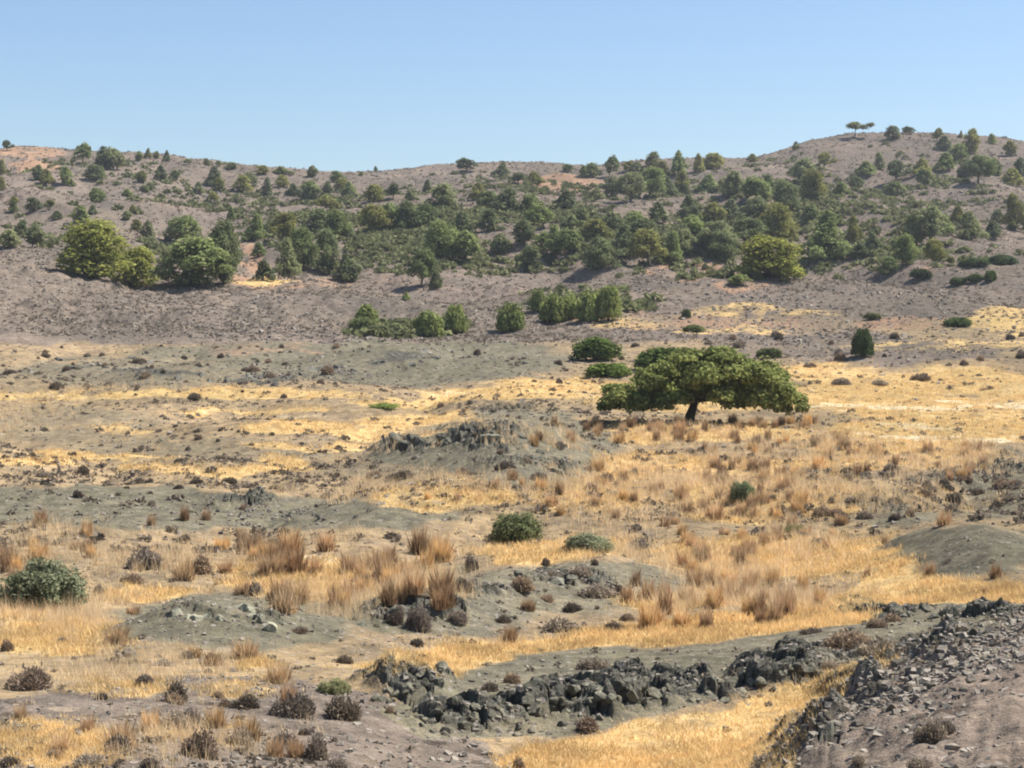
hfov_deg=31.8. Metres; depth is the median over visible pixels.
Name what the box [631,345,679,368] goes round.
green shrub
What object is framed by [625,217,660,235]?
pine tree
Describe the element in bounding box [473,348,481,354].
thorn shrub
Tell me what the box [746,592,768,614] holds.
grass clump
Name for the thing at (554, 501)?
grass clump
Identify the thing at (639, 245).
pine tree
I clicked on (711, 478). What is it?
grass clump
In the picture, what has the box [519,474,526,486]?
grass clump
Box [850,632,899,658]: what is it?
thorn shrub
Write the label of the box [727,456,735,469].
grass clump
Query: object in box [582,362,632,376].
green shrub
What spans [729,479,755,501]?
green shrub
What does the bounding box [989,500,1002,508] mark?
thorn shrub
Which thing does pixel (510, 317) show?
green shrub
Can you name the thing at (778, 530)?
grass clump
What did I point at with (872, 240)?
pine tree
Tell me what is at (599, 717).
rock
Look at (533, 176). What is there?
pine tree
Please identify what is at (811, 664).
rock
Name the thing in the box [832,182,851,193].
pine tree
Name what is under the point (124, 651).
rock
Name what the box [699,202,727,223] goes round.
pine tree
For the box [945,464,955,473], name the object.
grass clump
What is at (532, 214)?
pine tree
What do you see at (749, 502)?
grass clump
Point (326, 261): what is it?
pine tree
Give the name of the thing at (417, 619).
thorn shrub
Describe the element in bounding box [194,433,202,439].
thorn shrub
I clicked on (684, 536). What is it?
grass clump
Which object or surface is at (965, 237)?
pine tree
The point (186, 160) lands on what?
pine tree
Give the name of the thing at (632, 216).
pine tree
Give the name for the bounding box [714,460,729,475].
grass clump
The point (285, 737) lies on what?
thorn shrub
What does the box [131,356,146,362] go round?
thorn shrub
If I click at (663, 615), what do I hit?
grass clump
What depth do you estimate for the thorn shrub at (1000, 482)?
56.59 m
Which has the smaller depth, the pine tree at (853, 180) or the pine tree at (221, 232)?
the pine tree at (221, 232)
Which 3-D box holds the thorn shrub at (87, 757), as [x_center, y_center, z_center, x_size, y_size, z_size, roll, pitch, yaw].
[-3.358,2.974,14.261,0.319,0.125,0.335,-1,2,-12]
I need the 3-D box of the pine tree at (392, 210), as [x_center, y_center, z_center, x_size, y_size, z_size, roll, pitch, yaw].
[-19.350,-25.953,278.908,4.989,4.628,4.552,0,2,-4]
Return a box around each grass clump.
[0,542,15,562]
[0,547,24,570]
[6,563,19,575]
[8,551,23,570]
[8,700,31,720]
[24,539,55,560]
[28,533,40,547]
[31,508,49,525]
[47,746,67,760]
[48,728,75,751]
[69,539,78,549]
[71,536,96,552]
[79,711,96,732]
[80,514,94,534]
[81,525,91,537]
[84,544,96,557]
[99,713,141,746]
[101,617,135,645]
[125,603,142,614]
[137,705,161,731]
[146,510,157,525]
[170,557,197,580]
[178,503,191,520]
[187,641,204,658]
[198,506,211,520]
[199,649,227,665]
[200,699,229,728]
[212,534,233,550]
[216,559,234,573]
[229,632,262,659]
[232,707,264,741]
[233,579,249,594]
[234,534,248,551]
[236,526,248,541]
[240,524,266,553]
[247,543,259,559]
[251,549,285,574]
[254,535,275,559]
[258,536,285,561]
[259,657,294,683]
[263,569,295,602]
[264,732,286,757]
[265,584,303,614]
[268,548,288,574]
[276,525,304,548]
[277,541,309,573]
[278,678,297,703]
[280,530,304,559]
[280,573,315,605]
[285,730,305,758]
[305,552,323,574]
[315,527,337,551]
[323,579,350,610]
[335,550,364,573]
[335,582,353,610]
[340,573,363,596]
[351,555,368,577]
[355,569,378,595]
[360,544,385,570]
[370,546,390,561]
[372,553,398,581]
[376,576,397,605]
[378,542,399,563]
[378,557,400,584]
[386,571,408,604]
[398,555,420,575]
[399,561,429,594]
[405,522,431,554]
[416,543,440,571]
[423,490,431,499]
[424,531,437,547]
[426,533,459,563]
[426,564,457,595]
[428,581,452,609]
[437,531,452,552]
[438,569,457,588]
[442,582,458,607]
[453,492,460,500]
[490,477,500,489]
[498,621,520,642]
[506,466,518,480]
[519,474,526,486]
[520,595,536,611]
[528,432,539,445]
[534,476,549,490]
[535,430,542,439]
[540,499,547,510]
[543,491,559,506]
[551,414,558,426]
[554,479,564,494]
[554,503,564,514]
[565,426,575,438]
[567,433,575,442]
[582,420,590,431]
[589,417,596,426]
[589,494,602,505]
[590,455,605,471]
[591,424,602,436]
[596,421,603,431]
[598,475,607,484]
[610,507,620,517]
[611,431,626,442]
[617,468,629,480]
[618,420,626,431]
[618,486,628,500]
[620,581,634,603]
[625,414,637,427]
[628,488,637,502]
[628,566,641,586]
[637,598,661,628]
[638,571,658,601]
[646,417,657,430]
[652,427,661,440]
[653,605,670,623]
[654,463,664,474]
[655,583,672,614]
[656,478,664,490]
[657,577,670,598]
[658,421,666,433]
[658,514,672,526]
[669,605,693,627]
[670,420,684,432]
[671,514,680,524]
[672,427,686,440]
[672,481,686,500]
[673,413,682,421]
[674,419,686,433]
[674,550,692,567]
[674,607,689,624]
[675,521,688,535]
[676,416,687,424]
[676,584,695,603]
[677,499,693,514]
[679,527,694,542]
[680,484,689,497]
[681,562,706,588]
[683,530,696,546]
[685,426,697,440]
[686,555,697,572]
[690,538,706,552]
[690,540,713,561]
[694,491,714,507]
[698,600,715,627]
[700,418,708,431]
[701,467,712,478]
[702,498,727,518]
[702,564,718,584]
[703,579,726,606]
[704,590,723,608]
[706,474,716,482]
[707,442,718,453]
[709,454,722,467]
[713,486,723,498]
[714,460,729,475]
[714,467,731,483]
[715,574,734,596]
[716,561,739,583]
[718,525,723,534]
[724,527,731,534]
[724,569,737,587]
[724,579,748,602]
[725,483,737,499]
[727,412,738,424]
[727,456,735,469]
[727,507,741,516]
[729,426,739,438]
[729,542,742,557]
[732,546,747,564]
[733,499,747,516]
[734,434,740,442]
[734,456,741,465]
[736,523,748,538]
[737,591,761,614]
[740,531,751,549]
[741,538,758,556]
[741,565,757,590]
[746,439,759,449]
[746,453,759,469]
[746,492,759,507]
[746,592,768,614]
[747,490,763,503]
[748,505,757,518]
[749,417,756,426]
[749,567,760,584]
[750,445,758,452]
[751,432,760,443]
[751,583,770,603]
[752,605,769,623]
[754,527,769,546]
[755,482,764,493]
[756,468,769,479]
[757,455,768,471]
[758,490,773,504]
[759,417,767,427]
[759,466,773,478]
[763,427,772,440]
[763,444,772,453]
[764,455,770,467]
[764,564,782,586]
[765,595,784,621]
[768,530,778,542]
[769,501,778,517]
[770,520,784,540]
[771,419,778,427]
[771,506,783,518]
[771,583,796,616]
[773,464,786,475]
[773,578,797,607]
[775,472,788,489]
[776,436,782,443]
[777,416,785,425]
[781,472,798,489]
[782,589,797,612]
[783,432,788,441]
[784,486,794,501]
[784,508,799,526]
[785,413,795,423]
[788,494,803,513]
[789,461,800,474]
[789,488,809,504]
[791,466,806,478]
[794,500,806,514]
[795,569,809,590]
[796,523,812,535]
[798,416,810,427]
[802,411,812,423]
[809,434,820,446]
[810,452,826,468]
[811,579,827,606]
[812,414,818,423]
[819,443,835,458]
[821,537,830,548]
[830,430,842,441]
[830,467,839,474]
[834,510,842,525]
[835,430,851,447]
[840,512,849,524]
[843,438,851,448]
[845,445,852,454]
[851,462,864,475]
[853,444,861,453]
[862,463,870,471]
[863,563,871,575]
[865,439,881,452]
[869,446,883,460]
[881,535,887,543]
[891,451,899,464]
[907,451,917,461]
[919,436,934,453]
[924,559,936,575]
[933,507,955,525]
[934,459,941,468]
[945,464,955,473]
[945,469,954,479]
[955,465,967,477]
[959,442,971,455]
[960,437,969,447]
[962,458,976,468]
[966,465,972,475]
[968,437,984,451]
[977,454,988,461]
[978,461,987,470]
[983,439,993,448]
[987,560,1004,578]
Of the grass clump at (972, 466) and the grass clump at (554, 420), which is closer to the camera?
the grass clump at (972, 466)
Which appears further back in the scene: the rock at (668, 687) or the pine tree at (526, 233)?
the pine tree at (526, 233)
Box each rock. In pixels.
[121,647,135,656]
[150,658,169,665]
[162,662,176,666]
[169,607,182,616]
[174,374,181,379]
[190,615,203,621]
[202,612,211,617]
[216,614,224,620]
[238,603,255,612]
[246,613,256,618]
[257,614,267,622]
[261,622,277,631]
[307,366,316,370]
[357,621,367,626]
[370,696,379,701]
[378,696,386,702]
[383,687,393,695]
[385,605,398,616]
[389,432,399,442]
[391,690,399,697]
[398,441,408,450]
[401,687,408,695]
[402,434,420,439]
[403,682,413,692]
[409,739,416,743]
[410,436,423,445]
[412,683,419,688]
[415,672,424,679]
[421,678,428,687]
[428,709,433,715]
[429,676,444,688]
[434,708,442,715]
[436,434,445,442]
[437,661,447,668]
[440,726,453,733]
[440,730,448,735]
[444,715,452,723]
[447,697,457,704]
[455,430,464,439]
[458,721,472,730]
[465,424,473,432]
[466,717,474,721]
[468,579,480,584]
[469,712,480,720]
[470,703,479,711]
[475,724,482,731]
[479,433,499,443]
[487,712,494,717]
[493,726,502,732]
[506,704,513,708]
[510,438,526,444]
[514,432,524,438]
[514,570,526,576]
[515,723,521,730]
[520,712,528,720]
[521,443,532,448]
[521,696,531,705]
[527,702,539,714]
[527,725,536,732]
[536,706,545,716]
[546,576,563,585]
[547,468,558,473]
[549,697,559,705]
[557,721,568,726]
[558,462,571,471]
[559,696,566,703]
[559,700,568,707]
[566,575,577,581]
[567,685,580,696]
[580,682,589,686]
[587,697,598,704]
[589,702,597,708]
[592,686,602,692]
[593,690,606,700]
[596,713,603,720]
[605,693,616,702]
[612,680,626,696]
[615,695,621,702]
[626,684,632,691]
[626,690,638,701]
[642,697,648,703]
[646,687,662,698]
[662,697,675,706]
[664,683,672,691]
[690,696,695,702]
[705,690,713,694]
[719,696,729,703]
[724,677,738,686]
[737,687,747,694]
[741,670,745,679]
[749,678,754,686]
[755,676,767,688]
[775,676,784,681]
[777,670,786,676]
[778,751,786,761]
[783,663,791,669]
[792,662,802,672]
[800,723,807,732]
[803,667,813,678]
[806,662,814,670]
[810,717,816,726]
[816,671,824,677]
[822,710,832,720]
[824,653,837,660]
[837,652,843,658]
[839,705,848,712]
[852,721,863,725]
[867,681,876,690]
[876,680,883,689]
[886,703,895,709]
[891,658,901,666]
[898,657,907,664]
[899,612,907,617]
[903,684,916,692]
[921,604,931,612]
[925,680,940,688]
[929,613,939,618]
[939,610,945,615]
[954,638,960,644]
[955,603,966,608]
[965,677,976,682]
[969,627,977,635]
[973,599,980,606]
[978,620,992,626]
[980,602,987,613]
[981,653,991,659]
[990,648,998,653]
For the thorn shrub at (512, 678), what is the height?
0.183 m
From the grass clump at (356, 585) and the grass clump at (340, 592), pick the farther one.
the grass clump at (356, 585)
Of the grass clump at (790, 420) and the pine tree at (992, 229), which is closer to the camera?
the grass clump at (790, 420)
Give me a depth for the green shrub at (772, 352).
133.65 m
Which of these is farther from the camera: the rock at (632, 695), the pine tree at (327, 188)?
the pine tree at (327, 188)
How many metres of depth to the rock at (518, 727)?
18.53 m
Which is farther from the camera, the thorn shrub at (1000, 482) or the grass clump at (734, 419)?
the grass clump at (734, 419)
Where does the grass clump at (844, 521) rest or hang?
on the terrain at (984, 538)
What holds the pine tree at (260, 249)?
on the terrain at (984, 538)
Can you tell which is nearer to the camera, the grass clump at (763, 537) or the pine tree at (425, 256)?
the grass clump at (763, 537)
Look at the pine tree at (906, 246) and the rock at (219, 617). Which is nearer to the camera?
the rock at (219, 617)
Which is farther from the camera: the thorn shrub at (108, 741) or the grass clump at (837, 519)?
the grass clump at (837, 519)
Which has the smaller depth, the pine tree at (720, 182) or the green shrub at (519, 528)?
the green shrub at (519, 528)
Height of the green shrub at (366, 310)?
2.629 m
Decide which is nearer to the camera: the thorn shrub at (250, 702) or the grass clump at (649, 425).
the thorn shrub at (250, 702)
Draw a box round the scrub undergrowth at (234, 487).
[0,131,1023,767]
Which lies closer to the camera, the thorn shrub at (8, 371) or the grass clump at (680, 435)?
the grass clump at (680, 435)
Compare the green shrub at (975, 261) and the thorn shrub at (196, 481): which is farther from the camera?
the green shrub at (975, 261)
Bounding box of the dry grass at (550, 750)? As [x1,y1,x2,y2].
[0,358,1023,767]
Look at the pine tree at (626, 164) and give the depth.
433.55 m
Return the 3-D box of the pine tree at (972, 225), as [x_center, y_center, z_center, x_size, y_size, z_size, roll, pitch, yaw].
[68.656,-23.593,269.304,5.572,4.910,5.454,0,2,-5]
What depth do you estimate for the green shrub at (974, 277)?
210.74 m
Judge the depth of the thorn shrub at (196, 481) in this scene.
60.08 m
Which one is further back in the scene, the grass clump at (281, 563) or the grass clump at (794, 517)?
the grass clump at (794, 517)
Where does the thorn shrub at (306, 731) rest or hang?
on the terrain at (984, 538)
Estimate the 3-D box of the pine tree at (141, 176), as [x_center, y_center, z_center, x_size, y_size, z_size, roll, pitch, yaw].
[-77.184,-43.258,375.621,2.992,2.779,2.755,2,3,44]
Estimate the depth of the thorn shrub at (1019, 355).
128.80 m
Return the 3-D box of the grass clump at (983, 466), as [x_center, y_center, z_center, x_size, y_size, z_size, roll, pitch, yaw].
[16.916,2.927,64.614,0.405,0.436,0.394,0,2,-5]
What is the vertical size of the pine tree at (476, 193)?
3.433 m
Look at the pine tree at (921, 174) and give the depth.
360.70 m
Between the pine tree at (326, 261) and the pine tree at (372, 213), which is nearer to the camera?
the pine tree at (326, 261)
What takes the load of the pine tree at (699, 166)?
on the terrain at (984, 538)
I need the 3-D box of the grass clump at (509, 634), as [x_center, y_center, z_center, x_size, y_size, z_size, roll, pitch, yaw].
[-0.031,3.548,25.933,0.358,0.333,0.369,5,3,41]
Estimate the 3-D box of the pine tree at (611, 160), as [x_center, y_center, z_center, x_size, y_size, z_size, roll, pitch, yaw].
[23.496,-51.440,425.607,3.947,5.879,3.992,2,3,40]
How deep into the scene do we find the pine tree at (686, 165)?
435.68 m
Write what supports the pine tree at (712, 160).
on the terrain at (984, 538)
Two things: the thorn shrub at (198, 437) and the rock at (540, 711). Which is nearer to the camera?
the rock at (540, 711)
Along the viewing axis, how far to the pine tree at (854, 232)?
272.15 m
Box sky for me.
[0,0,1023,171]
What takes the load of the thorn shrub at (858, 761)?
on the terrain at (984, 538)
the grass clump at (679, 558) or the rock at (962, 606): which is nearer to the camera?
the rock at (962, 606)
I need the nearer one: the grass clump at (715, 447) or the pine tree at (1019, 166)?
the grass clump at (715, 447)
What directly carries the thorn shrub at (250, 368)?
on the terrain at (984, 538)
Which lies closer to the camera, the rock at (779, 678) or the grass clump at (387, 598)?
the rock at (779, 678)
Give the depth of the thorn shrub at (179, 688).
18.11 m
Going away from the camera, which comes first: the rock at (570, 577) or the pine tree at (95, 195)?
the rock at (570, 577)
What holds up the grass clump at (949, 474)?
on the terrain at (984, 538)
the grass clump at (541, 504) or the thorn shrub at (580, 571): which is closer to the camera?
the thorn shrub at (580, 571)
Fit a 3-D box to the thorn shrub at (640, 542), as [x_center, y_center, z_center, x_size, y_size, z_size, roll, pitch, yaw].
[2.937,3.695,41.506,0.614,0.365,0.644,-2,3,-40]
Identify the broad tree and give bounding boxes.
[595,345,811,420]
[730,233,808,278]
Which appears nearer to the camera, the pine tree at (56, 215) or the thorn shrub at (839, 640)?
the thorn shrub at (839, 640)
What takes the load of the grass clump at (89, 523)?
on the terrain at (984, 538)
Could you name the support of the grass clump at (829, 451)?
on the terrain at (984, 538)
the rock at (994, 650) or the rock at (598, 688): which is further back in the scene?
the rock at (598, 688)
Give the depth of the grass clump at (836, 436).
72.89 m
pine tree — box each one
[0,158,6,174]
[0,176,6,189]
[0,229,21,247]
[2,139,14,150]
[7,196,19,202]
[8,200,19,212]
[13,220,27,235]
[20,224,46,247]
[22,197,44,211]
[31,164,42,179]
[38,169,55,182]
[43,199,54,208]
[47,211,62,219]
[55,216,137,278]
[59,166,73,184]
[67,205,90,222]
[73,141,91,161]
[81,164,104,179]
[87,187,106,202]
[88,205,97,213]
[92,146,115,167]
[101,146,125,169]
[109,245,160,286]
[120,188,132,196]
[121,210,132,219]
[130,218,144,230]
[134,170,146,182]
[135,151,142,160]
[139,185,149,191]
[139,220,156,239]
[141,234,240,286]
[143,148,150,158]
[145,183,154,190]
[152,151,159,158]
[153,165,167,180]
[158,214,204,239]
[161,150,170,161]
[168,170,180,177]
[183,158,192,162]
[193,181,205,193]
[202,158,211,164]
[204,166,224,184]
[205,215,243,284]
[207,191,219,201]
[211,177,224,190]
[215,160,222,164]
[222,162,237,168]
[226,206,236,219]
[232,174,254,191]
[239,213,265,241]
[244,171,257,184]
[250,241,266,256]
[251,260,276,280]
[254,165,268,173]
[260,177,272,194]
[267,211,297,239]
[272,166,294,173]
[274,174,289,186]
[274,238,302,277]
[279,226,320,270]
[288,183,300,194]
[293,180,322,198]
[300,207,328,228]
[306,165,318,176]
[313,225,341,273]
[314,195,342,209]
[320,206,352,235]
[321,181,333,194]
[329,171,346,181]
[331,252,357,281]
[333,178,348,189]
[335,212,355,236]
[340,181,357,194]
[341,258,363,281]
[356,204,393,229]
[363,184,384,201]
[381,201,401,224]
[383,182,398,198]
[393,199,426,227]
[401,292,410,299]
[404,190,420,200]
[406,247,440,286]
[415,203,438,225]
[421,179,431,191]
[421,220,457,257]
[422,182,457,206]
[428,270,442,288]
[440,229,484,261]
[443,223,459,241]
[450,211,477,232]
[455,157,479,171]
[466,183,485,199]
[475,197,483,204]
[475,208,498,229]
[479,190,497,207]
[487,232,513,253]
[488,187,524,211]
[490,161,510,174]
[507,172,525,182]
[510,219,535,247]
[514,242,541,265]
[520,192,545,206]
[522,203,555,228]
[525,171,545,182]
[531,230,549,251]
[544,224,578,254]
[548,190,577,208]
[554,227,583,252]
[559,213,579,229]
[562,163,574,171]
[566,207,589,226]
[574,236,624,270]
[578,162,603,176]
[579,165,587,176]
[579,218,612,238]
[581,188,604,200]
[598,175,619,195]
[599,211,625,228]
[603,154,619,176]
[610,224,632,257]
[612,171,646,200]
[622,160,633,170]
[622,211,648,223]
[624,227,668,266]
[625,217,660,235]
[627,161,643,173]
[640,166,666,198]
[641,150,660,170]
[647,201,671,223]
[655,174,678,195]
[655,230,683,263]
[657,160,671,175]
[666,224,692,249]
[670,152,686,174]
[674,170,690,190]
[675,227,697,251]
[676,150,689,167]
[676,193,701,220]
[682,214,703,236]
[693,153,705,171]
[694,174,717,191]
[695,220,739,249]
[695,222,711,246]
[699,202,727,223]
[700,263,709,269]
[703,153,725,168]
[708,230,740,259]
[717,170,745,194]
[717,179,723,188]
[721,198,744,218]
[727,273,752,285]
[730,216,768,247]
[736,195,769,218]
[740,175,771,199]
[746,153,758,161]
[754,199,799,240]
[763,174,776,189]
[771,177,800,210]
[791,156,815,181]
[792,141,800,149]
[795,209,856,261]
[796,168,828,198]
[800,204,820,222]
[817,151,837,168]
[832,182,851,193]
[836,218,843,225]
[843,214,865,241]
[845,121,875,138]
[846,243,868,256]
[847,175,865,187]
[851,161,877,175]
[864,232,886,249]
[872,151,885,169]
[875,256,899,274]
[878,180,908,194]
[883,125,901,139]
[884,233,924,264]
[886,158,914,180]
[900,215,926,243]
[901,126,916,134]
[901,205,948,239]
[912,201,919,208]
[913,157,931,174]
[915,167,934,184]
[921,238,947,261]
[931,127,944,140]
[931,152,955,170]
[932,135,952,149]
[940,212,955,232]
[946,256,955,262]
[948,143,969,161]
[949,204,963,221]
[954,210,991,240]
[955,161,971,177]
[960,229,969,239]
[961,128,980,153]
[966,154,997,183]
[985,221,1001,236]
[986,157,1002,174]
[987,134,997,143]
[987,209,1004,222]
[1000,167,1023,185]
[1000,192,1023,229]
[1002,140,1018,154]
[1013,157,1023,177]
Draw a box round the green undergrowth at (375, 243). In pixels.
[1,141,1023,338]
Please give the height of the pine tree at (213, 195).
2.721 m
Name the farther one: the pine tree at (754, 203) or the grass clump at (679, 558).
the pine tree at (754, 203)
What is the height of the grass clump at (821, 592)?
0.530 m
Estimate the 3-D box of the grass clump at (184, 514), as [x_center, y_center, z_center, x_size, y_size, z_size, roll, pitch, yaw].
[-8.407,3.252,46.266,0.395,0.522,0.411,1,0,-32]
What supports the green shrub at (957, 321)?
on the terrain at (984, 538)
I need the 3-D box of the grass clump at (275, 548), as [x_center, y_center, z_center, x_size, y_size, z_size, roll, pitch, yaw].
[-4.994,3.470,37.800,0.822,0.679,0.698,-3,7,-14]
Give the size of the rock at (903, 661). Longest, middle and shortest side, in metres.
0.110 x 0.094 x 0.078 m
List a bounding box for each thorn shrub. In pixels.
[0,639,14,651]
[0,754,21,767]
[1,369,16,373]
[3,660,53,691]
[35,471,52,477]
[40,352,50,356]
[45,748,59,758]
[48,380,64,388]
[61,365,70,370]
[71,750,107,767]
[72,487,82,497]
[77,464,90,474]
[94,581,104,593]
[94,692,108,699]
[104,732,132,750]
[104,740,123,753]
[122,546,164,569]
[122,570,144,583]
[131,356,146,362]
[133,670,154,685]
[138,755,161,767]
[139,372,150,377]
[147,499,155,506]
[156,708,194,730]
[164,675,187,701]
[164,691,184,704]
[173,484,183,489]
[178,650,194,658]
[179,721,220,760]
[182,706,205,725]
[187,391,201,398]
[189,477,203,483]
[191,551,211,573]
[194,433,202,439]
[212,454,227,458]
[212,691,223,698]
[218,697,230,706]
[223,477,237,482]
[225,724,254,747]
[227,690,261,708]
[237,380,248,384]
[238,503,250,509]
[245,363,260,371]
[248,580,264,595]
[263,371,277,377]
[268,688,317,719]
[271,727,296,747]
[291,626,309,633]
[295,478,307,482]
[298,727,310,735]
[303,727,328,760]
[320,491,331,497]
[321,362,334,374]
[323,688,363,721]
[325,753,347,767]
[332,343,339,347]
[337,651,353,663]
[361,570,378,585]
[365,469,380,478]
[384,608,404,624]
[384,706,394,713]
[387,469,415,478]
[394,603,404,614]
[405,598,432,632]
[410,636,425,646]
[437,402,444,407]
[446,609,468,624]
[454,464,470,476]
[455,576,467,590]
[459,580,475,592]
[461,552,480,572]
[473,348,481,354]
[479,682,498,691]
[494,460,516,469]
[496,447,504,453]
[496,614,512,623]
[503,669,521,683]
[510,573,535,591]
[512,755,526,767]
[523,454,532,462]
[528,470,548,480]
[539,567,560,576]
[540,614,581,632]
[541,592,555,602]
[542,557,550,565]
[554,359,562,364]
[554,440,564,449]
[555,376,562,383]
[561,600,583,612]
[567,563,593,577]
[574,653,612,669]
[575,713,598,733]
[576,581,619,598]
[584,480,597,491]
[591,558,598,565]
[601,470,614,481]
[602,581,622,594]
[603,621,624,631]
[618,613,634,621]
[630,537,652,550]
[704,340,712,344]
[729,334,737,339]
[732,339,746,347]
[749,751,776,767]
[770,328,777,336]
[774,331,783,339]
[798,626,823,634]
[811,506,831,516]
[818,627,870,651]
[819,657,840,670]
[830,377,852,384]
[830,507,843,516]
[833,350,846,360]
[840,467,849,473]
[842,473,852,479]
[844,495,857,501]
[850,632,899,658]
[850,751,865,767]
[856,508,873,519]
[866,616,888,627]
[868,496,881,501]
[871,379,889,384]
[883,461,893,470]
[883,610,901,621]
[887,497,902,504]
[887,513,902,520]
[889,331,899,338]
[889,464,898,470]
[904,508,914,516]
[905,756,932,767]
[910,372,931,380]
[911,713,950,744]
[917,488,933,497]
[922,478,931,487]
[927,484,937,491]
[938,718,955,734]
[939,477,949,485]
[941,484,954,490]
[944,488,965,503]
[956,473,973,481]
[959,359,968,365]
[968,487,985,494]
[975,461,987,468]
[976,355,984,360]
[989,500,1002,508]
[991,478,1009,488]
[1000,494,1017,501]
[1005,333,1014,339]
[1008,479,1023,485]
[1015,352,1023,357]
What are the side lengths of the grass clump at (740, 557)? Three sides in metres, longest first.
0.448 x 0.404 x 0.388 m
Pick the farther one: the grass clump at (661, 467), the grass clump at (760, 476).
the grass clump at (661, 467)
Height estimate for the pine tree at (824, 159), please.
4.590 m
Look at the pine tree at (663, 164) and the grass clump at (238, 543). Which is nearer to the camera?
the grass clump at (238, 543)
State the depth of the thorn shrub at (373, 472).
60.64 m
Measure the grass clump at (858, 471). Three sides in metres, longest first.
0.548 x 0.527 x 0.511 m
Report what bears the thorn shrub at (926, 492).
on the terrain at (984, 538)
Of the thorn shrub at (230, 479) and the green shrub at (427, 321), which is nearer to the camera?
the thorn shrub at (230, 479)
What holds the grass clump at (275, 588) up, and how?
on the terrain at (984, 538)
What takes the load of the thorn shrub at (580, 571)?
on the terrain at (984, 538)
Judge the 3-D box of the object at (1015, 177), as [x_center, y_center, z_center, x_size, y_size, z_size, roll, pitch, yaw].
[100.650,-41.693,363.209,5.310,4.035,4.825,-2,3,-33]
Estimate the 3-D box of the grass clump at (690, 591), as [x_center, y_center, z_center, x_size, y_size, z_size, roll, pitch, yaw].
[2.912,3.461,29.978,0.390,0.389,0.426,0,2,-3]
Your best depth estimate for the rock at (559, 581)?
31.45 m
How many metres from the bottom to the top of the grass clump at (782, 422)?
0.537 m
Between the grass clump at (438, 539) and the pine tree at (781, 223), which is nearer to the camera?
the grass clump at (438, 539)
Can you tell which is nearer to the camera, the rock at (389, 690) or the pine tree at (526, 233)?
the rock at (389, 690)
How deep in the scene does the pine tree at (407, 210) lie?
277.56 m
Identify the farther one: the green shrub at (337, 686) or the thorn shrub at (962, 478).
the thorn shrub at (962, 478)
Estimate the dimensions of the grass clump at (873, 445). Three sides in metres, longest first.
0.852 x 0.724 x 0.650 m
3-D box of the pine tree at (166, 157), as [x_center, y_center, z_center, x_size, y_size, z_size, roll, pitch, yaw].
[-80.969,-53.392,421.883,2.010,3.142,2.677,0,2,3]
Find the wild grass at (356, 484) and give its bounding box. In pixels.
[0,336,1023,767]
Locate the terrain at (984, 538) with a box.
[0,132,1023,767]
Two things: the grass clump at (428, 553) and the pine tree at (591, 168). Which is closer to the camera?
the grass clump at (428, 553)
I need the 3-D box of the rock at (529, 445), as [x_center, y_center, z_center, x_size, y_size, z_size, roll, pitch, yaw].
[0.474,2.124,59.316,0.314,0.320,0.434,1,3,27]
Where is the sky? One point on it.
(327, 85)
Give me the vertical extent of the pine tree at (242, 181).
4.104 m
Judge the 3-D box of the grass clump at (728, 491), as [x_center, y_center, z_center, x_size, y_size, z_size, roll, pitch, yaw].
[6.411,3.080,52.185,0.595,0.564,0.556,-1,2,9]
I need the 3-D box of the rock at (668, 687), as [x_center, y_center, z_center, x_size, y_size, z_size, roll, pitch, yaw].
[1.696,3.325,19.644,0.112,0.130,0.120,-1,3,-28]
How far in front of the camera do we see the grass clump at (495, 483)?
48.32 m
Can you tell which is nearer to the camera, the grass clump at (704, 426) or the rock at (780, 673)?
the rock at (780, 673)
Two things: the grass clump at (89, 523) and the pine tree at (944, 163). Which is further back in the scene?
the pine tree at (944, 163)
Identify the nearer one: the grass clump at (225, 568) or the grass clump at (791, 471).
the grass clump at (225, 568)
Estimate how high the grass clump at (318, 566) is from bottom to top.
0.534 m
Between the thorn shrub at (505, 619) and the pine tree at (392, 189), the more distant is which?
the pine tree at (392, 189)
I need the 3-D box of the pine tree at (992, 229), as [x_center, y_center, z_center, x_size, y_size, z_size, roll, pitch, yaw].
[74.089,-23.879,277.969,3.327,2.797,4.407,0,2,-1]
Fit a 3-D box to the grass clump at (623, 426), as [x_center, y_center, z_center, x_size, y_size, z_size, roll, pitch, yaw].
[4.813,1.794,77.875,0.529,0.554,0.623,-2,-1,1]
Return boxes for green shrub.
[0,552,92,607]
[314,677,351,694]
[347,316,376,329]
[354,301,379,320]
[370,402,399,408]
[411,309,443,336]
[445,302,467,332]
[488,511,545,544]
[493,300,526,330]
[529,287,545,311]
[538,293,566,321]
[562,531,615,551]
[563,293,577,318]
[568,335,625,359]
[574,290,603,320]
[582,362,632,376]
[597,281,622,320]
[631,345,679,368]
[680,309,691,317]
[682,324,705,331]
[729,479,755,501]
[755,347,782,357]
[784,523,805,533]
[850,326,875,356]
[862,313,881,318]
[909,267,933,277]
[940,316,972,325]
[949,276,966,284]
[956,257,992,265]
[965,274,983,281]
[984,269,996,280]
[988,253,1021,264]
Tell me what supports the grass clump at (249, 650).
on the terrain at (984, 538)
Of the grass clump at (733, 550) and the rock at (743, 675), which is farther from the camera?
the grass clump at (733, 550)
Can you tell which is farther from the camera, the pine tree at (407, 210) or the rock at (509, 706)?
the pine tree at (407, 210)
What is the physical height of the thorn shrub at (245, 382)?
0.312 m
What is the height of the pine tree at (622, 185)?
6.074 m
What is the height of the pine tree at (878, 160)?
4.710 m
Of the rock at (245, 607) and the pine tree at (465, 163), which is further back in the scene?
the pine tree at (465, 163)
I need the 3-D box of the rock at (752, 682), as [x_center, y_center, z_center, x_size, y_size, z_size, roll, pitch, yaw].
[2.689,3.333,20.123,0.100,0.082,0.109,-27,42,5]
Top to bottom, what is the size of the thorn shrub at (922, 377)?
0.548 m

